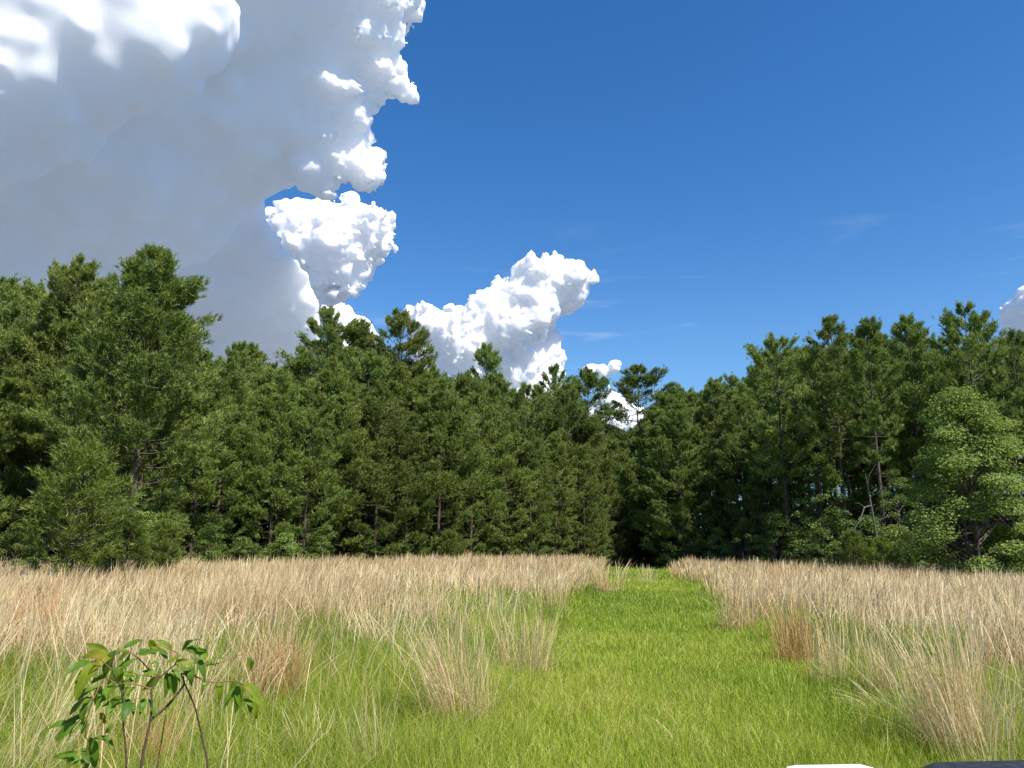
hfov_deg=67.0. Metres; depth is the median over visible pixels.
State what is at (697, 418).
pine tree
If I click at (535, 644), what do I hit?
dry grass tuft
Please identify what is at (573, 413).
pine tree
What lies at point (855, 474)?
pine tree
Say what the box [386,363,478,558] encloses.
pine tree
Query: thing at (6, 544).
shrub
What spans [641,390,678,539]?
pine tree
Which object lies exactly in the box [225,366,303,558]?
pine tree
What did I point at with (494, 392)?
pine tree
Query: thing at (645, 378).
pine tree
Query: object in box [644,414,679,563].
pine tree
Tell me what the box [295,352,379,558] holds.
pine tree
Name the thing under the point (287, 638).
dry grass tuft
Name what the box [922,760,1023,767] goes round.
dark ledge
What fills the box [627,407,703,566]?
pine tree
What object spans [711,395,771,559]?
pine tree
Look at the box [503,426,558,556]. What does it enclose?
pine tree
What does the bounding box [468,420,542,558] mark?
pine tree
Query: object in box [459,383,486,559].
pine tree
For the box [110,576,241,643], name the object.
dry grass tuft
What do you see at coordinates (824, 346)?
pine tree
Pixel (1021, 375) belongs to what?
pine tree
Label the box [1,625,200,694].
dry grass tuft
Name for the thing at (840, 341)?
pine tree
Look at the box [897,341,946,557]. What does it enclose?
pine tree
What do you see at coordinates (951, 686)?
dry grass tuft
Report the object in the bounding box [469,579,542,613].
dry grass tuft
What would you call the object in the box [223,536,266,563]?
shrub
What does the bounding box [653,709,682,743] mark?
dry grass tuft
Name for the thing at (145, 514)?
shrub
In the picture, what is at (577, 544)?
shrub
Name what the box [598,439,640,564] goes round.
pine tree
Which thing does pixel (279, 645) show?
dry grass tuft
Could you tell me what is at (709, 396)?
pine tree
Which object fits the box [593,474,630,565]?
pine tree
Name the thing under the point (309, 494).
pine tree
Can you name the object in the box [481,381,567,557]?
pine tree
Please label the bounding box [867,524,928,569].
shrub
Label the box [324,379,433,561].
pine tree
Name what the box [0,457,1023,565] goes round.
undergrowth
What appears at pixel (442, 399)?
pine tree
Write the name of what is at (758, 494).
young tree
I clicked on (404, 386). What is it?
pine tree
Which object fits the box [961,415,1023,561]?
broadleaf tree
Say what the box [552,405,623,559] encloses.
pine tree
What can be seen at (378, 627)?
dry grass tuft
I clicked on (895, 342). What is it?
pine tree
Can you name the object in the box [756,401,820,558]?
pine tree
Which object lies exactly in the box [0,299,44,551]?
pine tree
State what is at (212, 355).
pine tree
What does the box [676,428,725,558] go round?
pine tree
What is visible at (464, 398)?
pine tree
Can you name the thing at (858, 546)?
shrub
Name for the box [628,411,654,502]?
pine tree
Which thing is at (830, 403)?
pine tree
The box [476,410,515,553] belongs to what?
pine tree
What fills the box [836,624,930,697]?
dry grass tuft
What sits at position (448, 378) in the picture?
pine tree
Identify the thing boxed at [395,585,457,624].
dry grass tuft
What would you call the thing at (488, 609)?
scattered dry stalks
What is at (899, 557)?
shrub
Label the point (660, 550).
shrub
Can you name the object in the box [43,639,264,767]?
sapling
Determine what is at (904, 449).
pine tree
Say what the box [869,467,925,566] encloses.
young tree
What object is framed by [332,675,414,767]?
dry grass tuft
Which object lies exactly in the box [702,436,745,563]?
pine tree
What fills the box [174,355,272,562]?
pine tree
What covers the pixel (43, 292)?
pine tree
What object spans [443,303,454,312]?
cloud
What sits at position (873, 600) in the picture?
dry grass tuft
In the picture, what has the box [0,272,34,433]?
pine tree
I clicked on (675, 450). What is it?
pine tree
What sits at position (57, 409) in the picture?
pine tree
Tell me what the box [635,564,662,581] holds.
dry grass tuft
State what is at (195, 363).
pine tree
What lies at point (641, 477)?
pine tree
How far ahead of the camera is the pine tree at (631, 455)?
92.05 m
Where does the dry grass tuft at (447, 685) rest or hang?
on the ground at (614, 573)
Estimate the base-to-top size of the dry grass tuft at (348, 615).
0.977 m
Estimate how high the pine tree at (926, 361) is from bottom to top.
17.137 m
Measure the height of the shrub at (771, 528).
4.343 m
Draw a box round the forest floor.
[5,559,663,567]
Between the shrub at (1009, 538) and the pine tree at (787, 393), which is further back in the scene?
the pine tree at (787, 393)
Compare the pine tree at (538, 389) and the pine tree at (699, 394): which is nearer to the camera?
the pine tree at (538, 389)
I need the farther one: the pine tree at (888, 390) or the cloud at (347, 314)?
the cloud at (347, 314)
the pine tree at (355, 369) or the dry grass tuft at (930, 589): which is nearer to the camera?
the dry grass tuft at (930, 589)
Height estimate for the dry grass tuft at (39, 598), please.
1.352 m
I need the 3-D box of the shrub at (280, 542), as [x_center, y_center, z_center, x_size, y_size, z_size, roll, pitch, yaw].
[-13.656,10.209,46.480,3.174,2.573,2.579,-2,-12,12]
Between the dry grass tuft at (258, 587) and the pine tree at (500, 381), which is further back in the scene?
the pine tree at (500, 381)
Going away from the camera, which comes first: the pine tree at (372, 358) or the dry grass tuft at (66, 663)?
the dry grass tuft at (66, 663)
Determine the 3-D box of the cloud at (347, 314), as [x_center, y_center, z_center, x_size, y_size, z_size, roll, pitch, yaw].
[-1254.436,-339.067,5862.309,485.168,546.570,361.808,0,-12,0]
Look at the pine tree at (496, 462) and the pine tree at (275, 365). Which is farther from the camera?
the pine tree at (275, 365)
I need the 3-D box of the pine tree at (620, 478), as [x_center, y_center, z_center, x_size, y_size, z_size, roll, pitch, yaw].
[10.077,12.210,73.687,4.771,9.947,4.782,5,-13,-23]
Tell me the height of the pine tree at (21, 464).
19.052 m
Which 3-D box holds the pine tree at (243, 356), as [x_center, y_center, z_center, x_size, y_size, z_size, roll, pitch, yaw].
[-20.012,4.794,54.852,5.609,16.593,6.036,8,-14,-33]
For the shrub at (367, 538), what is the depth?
53.38 m
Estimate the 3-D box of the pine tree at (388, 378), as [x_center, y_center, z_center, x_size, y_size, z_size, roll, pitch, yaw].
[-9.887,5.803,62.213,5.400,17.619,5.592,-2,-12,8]
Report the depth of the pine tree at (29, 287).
46.08 m
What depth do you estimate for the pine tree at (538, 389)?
73.01 m
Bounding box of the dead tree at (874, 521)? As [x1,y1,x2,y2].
[847,466,892,563]
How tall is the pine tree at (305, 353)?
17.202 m
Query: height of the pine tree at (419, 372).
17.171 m
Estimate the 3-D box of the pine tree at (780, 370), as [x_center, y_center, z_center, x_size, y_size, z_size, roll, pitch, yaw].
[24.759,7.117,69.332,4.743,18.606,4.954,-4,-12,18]
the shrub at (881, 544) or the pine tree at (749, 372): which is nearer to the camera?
the shrub at (881, 544)
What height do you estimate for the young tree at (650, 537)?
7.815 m
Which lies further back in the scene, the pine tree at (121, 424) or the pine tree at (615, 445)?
the pine tree at (615, 445)
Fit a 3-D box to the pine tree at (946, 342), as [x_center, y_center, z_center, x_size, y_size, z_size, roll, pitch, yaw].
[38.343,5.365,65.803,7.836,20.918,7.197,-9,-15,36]
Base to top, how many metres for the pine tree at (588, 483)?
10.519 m
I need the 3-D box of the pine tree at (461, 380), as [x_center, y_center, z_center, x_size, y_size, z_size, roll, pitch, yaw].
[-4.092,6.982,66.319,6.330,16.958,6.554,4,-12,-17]
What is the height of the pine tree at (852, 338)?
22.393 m
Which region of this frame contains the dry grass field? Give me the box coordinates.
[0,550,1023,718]
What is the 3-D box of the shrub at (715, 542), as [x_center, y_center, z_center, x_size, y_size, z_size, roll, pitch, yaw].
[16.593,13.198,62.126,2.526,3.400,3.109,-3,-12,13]
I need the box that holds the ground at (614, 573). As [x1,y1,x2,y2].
[3,558,997,767]
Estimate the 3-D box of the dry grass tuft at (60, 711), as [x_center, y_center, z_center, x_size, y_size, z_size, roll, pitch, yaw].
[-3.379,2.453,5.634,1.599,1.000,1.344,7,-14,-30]
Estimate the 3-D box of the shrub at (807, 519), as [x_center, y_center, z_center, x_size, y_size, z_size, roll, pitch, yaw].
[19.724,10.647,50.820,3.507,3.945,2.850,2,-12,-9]
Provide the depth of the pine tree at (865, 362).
62.53 m
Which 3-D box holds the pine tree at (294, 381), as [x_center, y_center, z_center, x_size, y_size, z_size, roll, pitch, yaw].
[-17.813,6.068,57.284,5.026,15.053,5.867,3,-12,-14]
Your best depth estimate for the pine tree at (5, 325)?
46.60 m
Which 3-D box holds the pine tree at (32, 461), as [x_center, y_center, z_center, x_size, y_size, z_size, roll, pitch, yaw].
[-26.110,2.871,44.601,5.624,16.202,6.566,11,-16,-42]
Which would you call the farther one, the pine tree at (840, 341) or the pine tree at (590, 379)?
the pine tree at (590, 379)
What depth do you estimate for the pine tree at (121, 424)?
42.80 m
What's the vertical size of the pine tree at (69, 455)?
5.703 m
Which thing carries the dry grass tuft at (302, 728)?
on the ground at (614, 573)
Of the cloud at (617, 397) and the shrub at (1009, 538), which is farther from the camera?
the cloud at (617, 397)
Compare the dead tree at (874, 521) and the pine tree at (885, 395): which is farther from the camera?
the pine tree at (885, 395)
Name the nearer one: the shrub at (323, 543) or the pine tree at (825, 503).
the shrub at (323, 543)
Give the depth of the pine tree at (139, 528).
28.84 m
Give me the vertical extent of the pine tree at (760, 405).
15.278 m
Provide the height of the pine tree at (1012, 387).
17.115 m
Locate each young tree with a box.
[142,482,186,559]
[281,489,318,542]
[606,497,633,565]
[629,484,677,566]
[732,461,785,559]
[787,453,849,559]
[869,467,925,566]
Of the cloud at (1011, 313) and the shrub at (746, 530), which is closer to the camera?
the shrub at (746, 530)
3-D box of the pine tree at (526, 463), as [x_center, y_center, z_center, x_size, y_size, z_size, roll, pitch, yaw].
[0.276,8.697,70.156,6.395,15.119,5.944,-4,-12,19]
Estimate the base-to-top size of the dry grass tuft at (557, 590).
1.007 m
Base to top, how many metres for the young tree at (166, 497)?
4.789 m
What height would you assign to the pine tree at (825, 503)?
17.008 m
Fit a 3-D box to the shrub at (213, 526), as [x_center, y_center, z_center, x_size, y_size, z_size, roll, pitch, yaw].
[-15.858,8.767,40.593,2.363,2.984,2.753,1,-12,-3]
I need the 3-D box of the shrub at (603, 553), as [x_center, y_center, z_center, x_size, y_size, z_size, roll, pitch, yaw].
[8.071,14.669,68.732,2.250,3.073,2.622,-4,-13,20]
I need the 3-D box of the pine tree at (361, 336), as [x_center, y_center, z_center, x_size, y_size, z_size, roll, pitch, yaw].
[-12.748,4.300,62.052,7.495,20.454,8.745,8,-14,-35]
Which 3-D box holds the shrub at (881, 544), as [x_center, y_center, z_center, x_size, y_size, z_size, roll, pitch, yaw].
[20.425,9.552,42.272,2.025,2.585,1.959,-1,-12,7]
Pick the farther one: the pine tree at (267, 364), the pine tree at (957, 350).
the pine tree at (267, 364)
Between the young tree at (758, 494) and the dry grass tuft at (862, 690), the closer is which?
the dry grass tuft at (862, 690)
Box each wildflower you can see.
[807,599,834,652]
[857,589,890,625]
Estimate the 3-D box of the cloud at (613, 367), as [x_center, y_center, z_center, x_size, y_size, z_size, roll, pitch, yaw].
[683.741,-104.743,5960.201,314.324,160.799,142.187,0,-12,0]
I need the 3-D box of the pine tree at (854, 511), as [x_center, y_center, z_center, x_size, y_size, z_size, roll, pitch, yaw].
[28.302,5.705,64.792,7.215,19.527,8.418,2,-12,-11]
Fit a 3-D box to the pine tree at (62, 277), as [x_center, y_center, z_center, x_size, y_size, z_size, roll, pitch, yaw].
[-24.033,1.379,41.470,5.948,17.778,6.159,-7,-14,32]
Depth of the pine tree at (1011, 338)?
53.83 m
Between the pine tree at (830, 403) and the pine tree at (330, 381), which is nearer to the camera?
the pine tree at (330, 381)
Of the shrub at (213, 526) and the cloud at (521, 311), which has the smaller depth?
the shrub at (213, 526)
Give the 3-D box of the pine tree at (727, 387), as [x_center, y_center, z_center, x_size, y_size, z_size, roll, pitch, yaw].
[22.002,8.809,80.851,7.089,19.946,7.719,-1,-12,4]
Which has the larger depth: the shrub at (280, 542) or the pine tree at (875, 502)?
the pine tree at (875, 502)
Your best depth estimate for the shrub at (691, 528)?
64.53 m
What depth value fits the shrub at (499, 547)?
61.98 m
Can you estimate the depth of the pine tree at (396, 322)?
62.36 m
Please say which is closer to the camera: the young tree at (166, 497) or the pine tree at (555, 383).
the young tree at (166, 497)
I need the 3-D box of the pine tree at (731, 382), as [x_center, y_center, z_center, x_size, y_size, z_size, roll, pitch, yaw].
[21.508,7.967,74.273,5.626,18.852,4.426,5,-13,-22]
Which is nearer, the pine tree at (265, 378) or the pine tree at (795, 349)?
the pine tree at (265, 378)
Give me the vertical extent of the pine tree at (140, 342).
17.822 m
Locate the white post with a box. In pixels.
[786,764,872,767]
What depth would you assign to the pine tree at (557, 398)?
75.95 m
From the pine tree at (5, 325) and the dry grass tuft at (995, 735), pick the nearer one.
the dry grass tuft at (995, 735)
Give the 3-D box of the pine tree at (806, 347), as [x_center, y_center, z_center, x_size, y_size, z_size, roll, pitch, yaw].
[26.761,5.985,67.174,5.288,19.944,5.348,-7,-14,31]
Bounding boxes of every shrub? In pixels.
[0,522,40,575]
[74,496,162,566]
[82,510,186,571]
[187,523,234,565]
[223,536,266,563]
[256,532,307,562]
[301,534,334,560]
[354,534,382,561]
[393,525,424,558]
[485,534,512,556]
[520,531,553,557]
[564,527,601,559]
[594,533,613,564]
[653,534,681,564]
[673,525,709,561]
[703,527,733,560]
[722,517,765,563]
[749,512,810,565]
[780,516,839,565]
[804,506,865,567]
[844,515,898,565]
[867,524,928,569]
[898,518,960,571]
[974,536,1021,573]
[987,532,1023,573]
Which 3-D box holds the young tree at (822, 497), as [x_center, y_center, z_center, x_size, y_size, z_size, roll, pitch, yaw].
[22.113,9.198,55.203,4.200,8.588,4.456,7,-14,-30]
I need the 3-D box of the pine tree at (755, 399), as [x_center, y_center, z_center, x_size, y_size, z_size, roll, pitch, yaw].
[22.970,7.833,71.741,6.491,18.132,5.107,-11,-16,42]
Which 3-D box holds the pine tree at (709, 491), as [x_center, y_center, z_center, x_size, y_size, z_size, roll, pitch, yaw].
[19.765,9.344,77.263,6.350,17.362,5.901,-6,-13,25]
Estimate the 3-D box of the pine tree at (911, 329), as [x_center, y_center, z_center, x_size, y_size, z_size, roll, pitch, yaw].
[28.349,3.790,53.110,6.514,18.409,7.190,-3,-12,14]
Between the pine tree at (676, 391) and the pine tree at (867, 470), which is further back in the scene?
the pine tree at (676, 391)
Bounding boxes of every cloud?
[0,0,240,189]
[0,0,425,312]
[177,201,319,369]
[265,191,397,315]
[319,303,377,349]
[403,250,598,399]
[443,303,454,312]
[582,360,621,378]
[589,385,643,432]
[998,286,1023,336]
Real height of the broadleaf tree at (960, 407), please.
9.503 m
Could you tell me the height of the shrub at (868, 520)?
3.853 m
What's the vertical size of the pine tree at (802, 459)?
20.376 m
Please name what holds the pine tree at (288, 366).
on the ground at (614, 573)
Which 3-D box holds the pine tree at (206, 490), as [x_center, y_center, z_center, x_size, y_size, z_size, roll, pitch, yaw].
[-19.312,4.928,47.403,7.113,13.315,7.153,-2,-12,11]
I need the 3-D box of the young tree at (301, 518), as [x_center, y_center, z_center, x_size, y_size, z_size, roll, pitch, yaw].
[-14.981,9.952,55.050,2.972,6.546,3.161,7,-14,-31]
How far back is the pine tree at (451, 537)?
54.35 m
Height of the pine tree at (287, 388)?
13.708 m
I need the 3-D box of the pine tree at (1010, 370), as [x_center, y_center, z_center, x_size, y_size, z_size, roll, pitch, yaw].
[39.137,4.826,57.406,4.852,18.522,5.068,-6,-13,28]
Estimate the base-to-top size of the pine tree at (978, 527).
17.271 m
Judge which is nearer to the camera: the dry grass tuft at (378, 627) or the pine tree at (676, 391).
the dry grass tuft at (378, 627)
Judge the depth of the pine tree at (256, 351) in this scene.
60.80 m
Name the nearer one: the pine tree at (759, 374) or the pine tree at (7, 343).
the pine tree at (7, 343)
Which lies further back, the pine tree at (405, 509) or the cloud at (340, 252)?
the cloud at (340, 252)
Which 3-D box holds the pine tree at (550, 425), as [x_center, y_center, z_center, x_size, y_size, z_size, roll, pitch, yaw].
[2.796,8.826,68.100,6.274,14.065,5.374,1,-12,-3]
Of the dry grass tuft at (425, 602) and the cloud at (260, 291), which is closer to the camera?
the dry grass tuft at (425, 602)
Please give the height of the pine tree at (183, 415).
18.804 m
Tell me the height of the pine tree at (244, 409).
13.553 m
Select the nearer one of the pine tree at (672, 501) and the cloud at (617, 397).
the pine tree at (672, 501)
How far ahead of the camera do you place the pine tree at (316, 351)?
69.22 m
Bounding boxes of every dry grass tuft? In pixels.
[0,574,84,650]
[0,655,147,767]
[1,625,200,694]
[69,681,208,767]
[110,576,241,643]
[197,628,307,675]
[209,610,331,708]
[217,565,297,623]
[251,690,341,758]
[254,621,322,658]
[312,591,394,634]
[331,590,425,645]
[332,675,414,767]
[375,592,544,731]
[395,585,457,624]
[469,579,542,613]
[475,596,582,678]
[529,577,576,612]
[580,559,646,591]
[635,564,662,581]
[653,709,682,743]
[687,567,773,631]
[748,594,830,663]
[762,557,805,585]
[776,607,863,684]
[818,658,925,718]
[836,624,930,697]
[838,596,1023,761]
[879,573,971,628]
[902,667,1023,761]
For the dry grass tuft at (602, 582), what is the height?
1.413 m
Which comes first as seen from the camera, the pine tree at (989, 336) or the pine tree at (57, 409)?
the pine tree at (57, 409)
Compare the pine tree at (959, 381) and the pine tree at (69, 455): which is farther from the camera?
the pine tree at (959, 381)
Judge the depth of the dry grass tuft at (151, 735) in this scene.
5.72 m
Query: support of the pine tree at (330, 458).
on the forest floor
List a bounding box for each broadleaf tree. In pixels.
[898,384,1023,578]
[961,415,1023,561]
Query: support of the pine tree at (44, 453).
on the ground at (614, 573)
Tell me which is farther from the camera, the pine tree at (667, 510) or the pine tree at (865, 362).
the pine tree at (667, 510)
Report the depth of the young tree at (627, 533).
71.84 m
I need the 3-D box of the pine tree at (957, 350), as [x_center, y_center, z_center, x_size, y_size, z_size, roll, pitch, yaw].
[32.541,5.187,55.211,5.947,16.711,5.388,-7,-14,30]
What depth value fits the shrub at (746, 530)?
58.01 m
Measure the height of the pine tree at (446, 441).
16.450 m
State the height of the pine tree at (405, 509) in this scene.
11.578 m
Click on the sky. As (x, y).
(728, 173)
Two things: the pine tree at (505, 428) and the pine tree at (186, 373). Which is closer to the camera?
the pine tree at (186, 373)
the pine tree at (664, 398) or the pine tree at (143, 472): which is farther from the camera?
the pine tree at (664, 398)
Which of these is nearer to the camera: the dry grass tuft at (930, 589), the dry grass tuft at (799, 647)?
the dry grass tuft at (799, 647)
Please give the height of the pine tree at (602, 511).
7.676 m
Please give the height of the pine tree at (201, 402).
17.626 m
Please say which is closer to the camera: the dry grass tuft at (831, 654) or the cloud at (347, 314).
the dry grass tuft at (831, 654)
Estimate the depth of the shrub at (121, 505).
32.61 m
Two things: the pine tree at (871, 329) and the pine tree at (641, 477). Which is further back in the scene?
the pine tree at (641, 477)
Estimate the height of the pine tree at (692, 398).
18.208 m
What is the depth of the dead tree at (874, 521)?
43.33 m
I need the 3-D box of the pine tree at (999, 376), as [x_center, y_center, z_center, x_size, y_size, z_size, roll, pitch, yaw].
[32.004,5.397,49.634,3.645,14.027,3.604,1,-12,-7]
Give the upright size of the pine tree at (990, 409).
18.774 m
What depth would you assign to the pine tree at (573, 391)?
79.18 m
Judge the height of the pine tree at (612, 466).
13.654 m
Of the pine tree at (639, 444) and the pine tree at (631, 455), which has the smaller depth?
the pine tree at (639, 444)
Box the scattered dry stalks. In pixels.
[0,560,1023,767]
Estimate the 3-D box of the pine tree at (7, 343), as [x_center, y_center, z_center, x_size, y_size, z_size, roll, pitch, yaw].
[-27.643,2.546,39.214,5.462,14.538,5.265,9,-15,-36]
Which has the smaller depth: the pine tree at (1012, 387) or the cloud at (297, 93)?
the pine tree at (1012, 387)
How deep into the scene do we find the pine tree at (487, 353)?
75.06 m
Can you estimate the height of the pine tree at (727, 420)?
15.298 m
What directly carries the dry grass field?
on the ground at (614, 573)
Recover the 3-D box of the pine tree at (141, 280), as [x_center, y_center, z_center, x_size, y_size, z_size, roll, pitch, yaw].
[-18.329,1.161,37.673,8.588,17.380,9.398,-4,-12,17]
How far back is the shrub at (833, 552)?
48.77 m
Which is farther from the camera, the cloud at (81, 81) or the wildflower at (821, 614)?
the cloud at (81, 81)
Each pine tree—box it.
[0,252,123,563]
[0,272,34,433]
[0,276,51,484]
[0,279,49,496]
[0,289,108,567]
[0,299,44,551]
[0,303,32,527]
[0,321,9,375]
[3,290,59,533]
[15,298,114,556]
[16,434,149,587]
[20,242,242,569]
[25,329,134,555]
[26,281,105,555]
[39,268,197,564]
[44,295,164,545]
[96,331,209,541]
[97,510,157,577]
[107,320,184,493]
[121,305,205,497]
[123,361,213,557]
[141,517,188,574]
[143,337,214,488]
[145,362,256,561]
[167,347,229,536]
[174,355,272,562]
[185,348,219,555]
[202,340,265,548]
[207,374,261,559]
[209,359,274,556]
[216,342,274,529]
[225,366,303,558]
[227,351,272,510]
[231,367,321,562]
[254,367,301,543]
[255,378,354,560]
[257,363,322,524]
[258,359,278,497]
[265,345,343,521]
[267,382,342,560]
[275,304,366,528]
[277,354,383,557]
[282,337,327,515]
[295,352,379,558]
[307,344,373,558]
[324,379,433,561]
[328,315,396,552]
[332,347,403,552]
[352,360,464,557]
[357,306,443,555]
[365,355,405,514]
[370,411,446,558]
[386,359,426,526]
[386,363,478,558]
[395,377,496,556]
[420,379,464,536]
[424,371,465,514]
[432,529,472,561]
[433,390,520,556]
[435,394,491,554]
[454,369,499,530]
[459,342,512,535]
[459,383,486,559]
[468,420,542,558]
[474,384,522,526]
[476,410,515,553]
[479,371,516,526]
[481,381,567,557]
[501,399,543,540]
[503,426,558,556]
[518,408,574,513]
[521,384,560,522]
[527,433,584,558]
[529,361,580,517]
[540,388,605,555]
[542,381,585,519]
[542,396,581,524]
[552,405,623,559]
[558,445,610,556]
[567,435,614,555]
[570,365,622,447]
[577,482,616,558]
[591,363,678,563]
[592,439,646,564]
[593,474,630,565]
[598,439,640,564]
[601,462,641,565]
[621,428,649,505]
[624,405,674,564]
[626,449,651,559]
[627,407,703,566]
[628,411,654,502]
[638,396,724,562]
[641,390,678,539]
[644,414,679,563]
[653,382,694,514]
[657,404,704,548]
[658,449,693,550]
[662,437,705,542]
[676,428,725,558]
[684,391,714,528]
[686,397,731,559]
[688,376,734,534]
[689,389,703,532]
[690,406,720,548]
[693,378,737,559]
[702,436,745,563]
[709,370,751,554]
[709,396,760,558]
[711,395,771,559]
[716,386,760,527]
[726,373,775,557]
[732,331,824,561]
[738,394,801,558]
[740,363,775,504]
[743,348,792,536]
[743,410,793,558]
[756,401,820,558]
[763,364,808,560]
[764,367,824,560]
[772,344,807,562]
[784,313,883,563]
[785,352,821,531]
[788,344,831,536]
[788,366,853,560]
[788,389,838,568]
[800,360,876,559]
[807,342,892,533]
[814,348,862,515]
[819,341,837,508]
[819,355,887,559]
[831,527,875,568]
[833,345,911,533]
[841,315,914,556]
[843,328,882,542]
[845,331,914,527]
[857,356,914,545]
[858,359,918,529]
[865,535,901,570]
[870,312,962,565]
[879,336,924,530]
[879,348,960,559]
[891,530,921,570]
[895,331,970,556]
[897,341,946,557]
[897,391,940,564]
[918,300,1023,544]
[919,343,1002,552]
[921,368,982,559]
[930,330,989,532]
[940,351,1000,537]
[960,349,1011,537]
[962,325,1023,563]
[964,326,1023,478]
[973,364,1023,562]
[983,357,1023,466]
[1002,353,1023,479]
[1005,329,1023,465]
[1014,362,1023,438]
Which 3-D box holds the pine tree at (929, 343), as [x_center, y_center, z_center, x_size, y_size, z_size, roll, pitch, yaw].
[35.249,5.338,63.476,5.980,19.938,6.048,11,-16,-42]
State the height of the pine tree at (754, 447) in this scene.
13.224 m
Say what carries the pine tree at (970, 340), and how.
on the forest floor
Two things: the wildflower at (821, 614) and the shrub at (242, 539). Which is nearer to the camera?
the wildflower at (821, 614)
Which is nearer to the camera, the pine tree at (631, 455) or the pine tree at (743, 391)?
the pine tree at (743, 391)
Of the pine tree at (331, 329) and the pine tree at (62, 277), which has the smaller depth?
the pine tree at (62, 277)
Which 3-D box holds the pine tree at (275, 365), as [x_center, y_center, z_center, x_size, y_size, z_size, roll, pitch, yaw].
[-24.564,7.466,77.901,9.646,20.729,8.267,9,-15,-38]
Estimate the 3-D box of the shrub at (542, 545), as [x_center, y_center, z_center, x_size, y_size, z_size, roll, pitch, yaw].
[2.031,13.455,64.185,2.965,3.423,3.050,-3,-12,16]
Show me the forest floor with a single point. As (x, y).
(625, 562)
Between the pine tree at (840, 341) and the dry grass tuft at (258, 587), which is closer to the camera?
the dry grass tuft at (258, 587)
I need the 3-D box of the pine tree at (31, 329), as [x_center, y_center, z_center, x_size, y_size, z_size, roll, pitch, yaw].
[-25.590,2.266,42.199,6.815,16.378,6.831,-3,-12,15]
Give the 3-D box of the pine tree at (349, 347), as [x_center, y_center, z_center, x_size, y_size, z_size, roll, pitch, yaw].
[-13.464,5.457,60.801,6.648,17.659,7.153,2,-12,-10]
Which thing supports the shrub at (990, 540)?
on the ground at (614, 573)
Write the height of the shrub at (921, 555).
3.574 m
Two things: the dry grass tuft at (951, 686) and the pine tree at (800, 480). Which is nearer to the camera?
the dry grass tuft at (951, 686)
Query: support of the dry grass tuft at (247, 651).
on the ground at (614, 573)
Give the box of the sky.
[151,0,1023,538]
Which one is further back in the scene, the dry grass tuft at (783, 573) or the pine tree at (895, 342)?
the pine tree at (895, 342)
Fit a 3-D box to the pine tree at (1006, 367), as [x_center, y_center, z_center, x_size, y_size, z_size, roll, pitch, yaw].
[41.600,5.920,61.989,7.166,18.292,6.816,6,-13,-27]
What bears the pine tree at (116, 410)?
on the ground at (614, 573)
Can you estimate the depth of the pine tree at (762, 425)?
59.03 m
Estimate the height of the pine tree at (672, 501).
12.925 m
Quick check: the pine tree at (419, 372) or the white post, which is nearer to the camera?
the white post
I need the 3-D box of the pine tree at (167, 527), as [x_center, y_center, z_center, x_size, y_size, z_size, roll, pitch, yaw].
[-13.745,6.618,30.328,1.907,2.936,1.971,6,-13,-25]
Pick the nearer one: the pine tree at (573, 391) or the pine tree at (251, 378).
the pine tree at (251, 378)
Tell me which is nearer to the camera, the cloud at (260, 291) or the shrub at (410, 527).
the shrub at (410, 527)
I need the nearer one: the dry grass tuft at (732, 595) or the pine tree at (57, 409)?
the dry grass tuft at (732, 595)
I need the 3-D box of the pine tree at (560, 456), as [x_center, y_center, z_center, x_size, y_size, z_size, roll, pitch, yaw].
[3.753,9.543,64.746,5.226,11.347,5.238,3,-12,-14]
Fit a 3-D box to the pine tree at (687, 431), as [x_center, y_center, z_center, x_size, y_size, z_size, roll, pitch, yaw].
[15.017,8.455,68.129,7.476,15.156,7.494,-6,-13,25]

